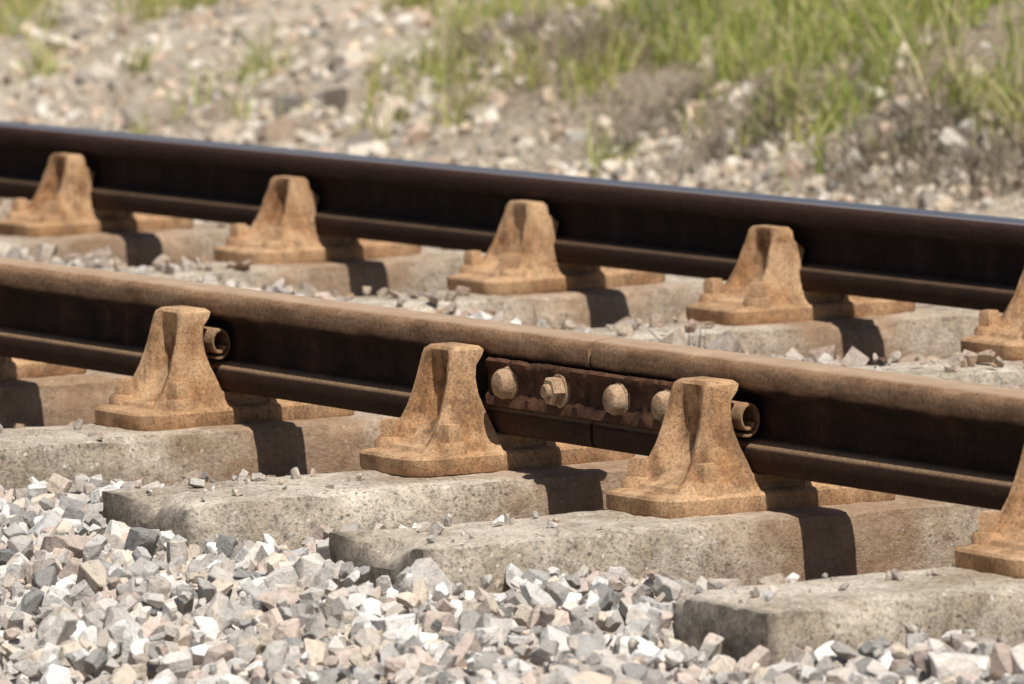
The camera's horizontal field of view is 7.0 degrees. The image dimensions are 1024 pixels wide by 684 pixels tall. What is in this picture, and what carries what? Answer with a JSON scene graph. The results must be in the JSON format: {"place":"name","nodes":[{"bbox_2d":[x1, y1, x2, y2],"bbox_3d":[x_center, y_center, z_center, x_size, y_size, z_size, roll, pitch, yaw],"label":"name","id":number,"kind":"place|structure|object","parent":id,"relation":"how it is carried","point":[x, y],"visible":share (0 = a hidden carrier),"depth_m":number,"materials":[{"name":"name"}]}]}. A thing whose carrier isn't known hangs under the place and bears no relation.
{"place":"outdoors","nodes":[
{"label":"outdoors","id":0,"kind":"place"},
{"bbox_2d":[0,0,1023,218],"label":"bank gravel","id":1,"kind":"structure","parent":0,"point":[339,64],"depth_m":20.66,"materials":[{"name":"beige gravel"}]},
{"bbox_2d":[0,0,1023,683],"bbox_3d":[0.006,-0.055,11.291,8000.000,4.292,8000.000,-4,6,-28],"label":"ground","id":2,"kind":"structure","parent":0,"point":[632,86],"depth_m":19.95,"materials":[{"name":"soil"}]},
{"bbox_2d":[0,199,30,235],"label":"concrete sleeper","id":3,"kind":"object","parent":2,"relation":"on","point":[5,207],"visible":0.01,"depth_m":16.66,"materials":[{"name":"grey concrete"}]},
{"bbox_2d":[0,222,250,266],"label":"concrete sleeper","id":4,"kind":"object","parent":2,"relation":"on","point":[137,248],"visible":0.24,"depth_m":15.79,"materials":[{"name":"grey concrete"}]},
{"bbox_2d":[0,153,192,237],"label":"rail chair","id":5,"kind":"object","parent":4,"relation":"on","point":[59,205],"visible":0.63,"depth_m":15.87,"materials":[{"name":"brown metal"}]},
{"bbox_2d":[98,248,485,296],"bbox_3d":[-0.990,-0.002,14.732,2.645,0.207,0.267,-4,6,-28],"label":"concrete sleeper","id":6,"kind":"object","parent":2,"relation":"on","point":[430,268],"visible":0.21,"depth_m":14.97,"materials":[{"name":"grey concrete"}]},
{"bbox_2d":[214,176,420,264],"bbox_3d":[-0.354,-0.236,15.115,0.356,0.167,0.184,-4,6,-29],"label":"rail chair","id":7,"kind":"object","parent":6,"relation":"on","point":[281,229],"visible":0.72,"depth_m":15.05,"materials":[{"name":"brown metal"}]},
{"bbox_2d":[386,1,602,95],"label":"dry shrub","id":8,"kind":"object","parent":2,"relation":"on","point":[532,27],"visible":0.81,"depth_m":20.61,"materials":[{"name":"plant"}]},
{"bbox_2d":[0,304,1002,428],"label":"concrete sleeper","id":9,"kind":"object","parent":2,"relation":"on","point":[925,330],"visible":0.14,"depth_m":13.40,"materials":[{"name":"grey concrete"}]},
{"bbox_2d":[0,356,86,380],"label":"rail chair","id":10,"kind":"object","parent":9,"relation":"on","point":[13,368],"visible":0.13,"depth_m":12.85,"materials":[{"name":"brown metal"}]},
{"bbox_2d":[686,225,914,325],"bbox_3d":[0.469,-0.125,13.596,0.356,0.167,0.184,-4,6,-29],"label":"rail chair","id":11,"kind":"object","parent":9,"relation":"on","point":[762,285],"visible":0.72,"depth_m":13.53,"materials":[{"name":"brown metal"}]},
{"bbox_2d":[0,198,1023,683],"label":"ballast","id":12,"kind":"structure","parent":2,"relation":"on","point":[88,594],"depth_m":10.12,"materials":[{"name":"gravel"}]},
{"bbox_2d":[102,454,648,549],"bbox_3d":[0.675,0.221,11.672,2.645,0.207,0.267,-4,6,-28],"label":"concrete sleeper","id":13,"kind":"object","parent":12,"relation":"on","point":[302,508],"visible":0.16,"depth_m":11.10,"materials":[{"name":"grey concrete"}]},
{"bbox_2d":[360,342,635,476],"bbox_3d":[-0.021,0.083,11.360,0.356,0.167,0.184,-4,6,-28],"label":"rail chair","id":14,"kind":"object","parent":13,"relation":"on","point":[442,426],"visible":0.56,"depth_m":11.28,"materials":[{"name":"brown metal"}]},
{"bbox_2d":[15,256,997,367],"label":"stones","id":15,"kind":"object","parent":12,"relation":"on","point":[883,359],"visible":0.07,"depth_m":13.88,"materials":[{"name":"grey stone"}]},
{"bbox_2d":[0,359,1023,491],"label":"concrete sleeper","id":16,"kind":"object","parent":12,"relation":"on","point":[218,453],"visible":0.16,"depth_m":11.94,"materials":[{"name":"grey concrete"}]},
{"bbox_2d":[95,305,354,430],"bbox_3d":[-0.418,0.029,12.093,0.356,0.167,0.184,-4,6,-29],"label":"rail chair","id":17,"kind":"object","parent":16,"relation":"on","point":[172,383],"visible":0.77,"depth_m":12.02,"materials":[{"name":"brown metal"}]},
{"bbox_2d":[961,270,1023,360],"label":"rail chair","id":18,"kind":"object","parent":16,"relation":"on","point":[1002,336],"visible":0.97,"depth_m":12.81,"materials":[{"name":"brown metal"}]},
{"bbox_2d":[329,495,998,596],"bbox_3d":[0.995,0.263,11.082,2.645,0.208,0.267,-4,6,-28],"label":"concrete sleeper","id":19,"kind":"object","parent":12,"relation":"on","point":[902,533],"visible":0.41,"depth_m":10.55,"materials":[{"name":"grey concrete"}]},
{"bbox_2d":[606,376,895,518],"bbox_3d":[0.307,0.127,10.755,0.356,0.167,0.184,-4,6,-29],"label":"rail chair","id":20,"kind":"object","parent":19,"relation":"on","point":[694,463],"visible":0.76,"depth_m":10.68,"materials":[{"name":"brown metal"}]},
{"bbox_2d":[610,323,736,347],"bbox_3d":[0.279,0.005,13.231,0.156,0.092,0.249,-4,6,-28],"label":"dry weed","id":21,"kind":"object","parent":12,"relation":"on","point":[686,337],"visible":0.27,"depth_m":13.21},
{"bbox_2d":[0,0,1023,195],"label":"grass","id":22,"kind":"structure","parent":2,"relation":"on","point":[873,13],"depth_m":19.86,"materials":[{"name":"green plant"}]},
{"bbox_2d":[331,275,725,327],"bbox_3d":[-0.567,0.055,13.952,2.649,0.207,0.267,-4,6,-28],"label":"concrete sleeper","id":23,"kind":"object","parent":2,"relation":"on","point":[670,297],"visible":0.11,"depth_m":14.20,"materials":[{"name":"grey concrete"}]},
{"bbox_2d":[0,257,620,447],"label":"rail","id":24,"kind":"object","parent":23,"relation":"on","point":[359,357],"visible":0.77,"depth_m":11.87,"materials":[{"name":"metal"}]},
{"bbox_2d":[485,357,673,429],"bbox_3d":[0.135,0.068,11.068,0.125,0.069,0.570,-4,6,-28],"label":"fishplate joint","id":25,"kind":"object","parent":24,"relation":"attached to","point":[632,401],"visible":0.66,"depth_m":11.08,"materials":[{"name":"brown metal"}]},
{"bbox_2d":[447,200,664,294],"bbox_3d":[0.074,-0.178,14.325,0.356,0.167,0.184,-4,6,-29],"label":"rail chair","id":26,"kind":"object","parent":23,"relation":"on","point":[519,257],"visible":0.69,"depth_m":14.26,"materials":[{"name":"brown metal"}]},
{"bbox_2d":[452,0,747,117],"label":"dry shrub","id":27,"kind":"object","parent":2,"relation":"on","point":[585,36],"visible":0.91,"depth_m":20.17,"materials":[{"name":"plant"}]},
{"bbox_2d":[544,53,745,170],"bbox_3d":[0.364,-0.536,19.537,0.499,0.285,0.548,-4,6,-28],"label":"dry shrub","id":28,"kind":"object","parent":2,"relation":"on","point":[667,120],"visible":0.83,"depth_m":19.52,"materials":[{"name":"plant"}]},
{"bbox_2d":[628,26,907,185],"bbox_3d":[0.498,-0.526,18.964,0.747,0.404,0.626,-4,6,-28],"label":"dry shrub","id":29,"kind":"object","parent":2,"relation":"on","point":[706,160],"visible":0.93,"depth_m":18.94,"materials":[{"name":"plant"}]},
{"bbox_2d":[672,566,1023,665],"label":"concrete sleeper","id":30,"kind":"object","parent":2,"relation":"on","point":[862,608],"visible":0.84,"depth_m":9.71,"materials":[{"name":"grey concrete"}]},
{"bbox_2d":[955,446,1023,578],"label":"rail chair","id":31,"kind":"object","parent":30,"relation":"on","point":[996,546],"visible":1,"depth_m":9.97,"materials":[{"name":"brown metal"}]},
{"bbox_2d":[750,51,1023,204],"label":"dry shrub","id":32,"kind":"object","parent":2,"relation":"on","point":[933,118],"visible":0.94,"depth_m":18.28,"materials":[{"name":"plant"}]},
{"bbox_2d":[786,0,1023,121],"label":"dry weed","id":33,"kind":"object","parent":2,"relation":"on","point":[921,78],"visible":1,"depth_m":18.43,"materials":[{"name":"plant"}]},
{"bbox_2d":[810,55,1023,209],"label":"dry shrub","id":34,"kind":"object","parent":2,"relation":"on","point":[1000,161],"visible":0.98,"depth_m":17.96,"materials":[{"name":"plant"}]},
{"bbox_3d":[2.631,0.483,8.058,2.646,0.208,0.268,-4,6,-28],"label":"concrete sleeper","id":35,"kind":"object","parent":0,"visible":0},
{"bbox_2d":[0,121,1023,312],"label":"rail","id":36,"kind":"object","parent":35,"relation":"on","point":[950,259],"visible":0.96,"depth_m":14.24,"materials":[{"name":"metal"}]},
{"bbox_2d":[591,338,1023,510],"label":"rail","id":37,"kind":"object","parent":35,"relation":"on","point":[949,441],"visible":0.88,"depth_m":10.47,"materials":[{"name":"metal"}]}
]}

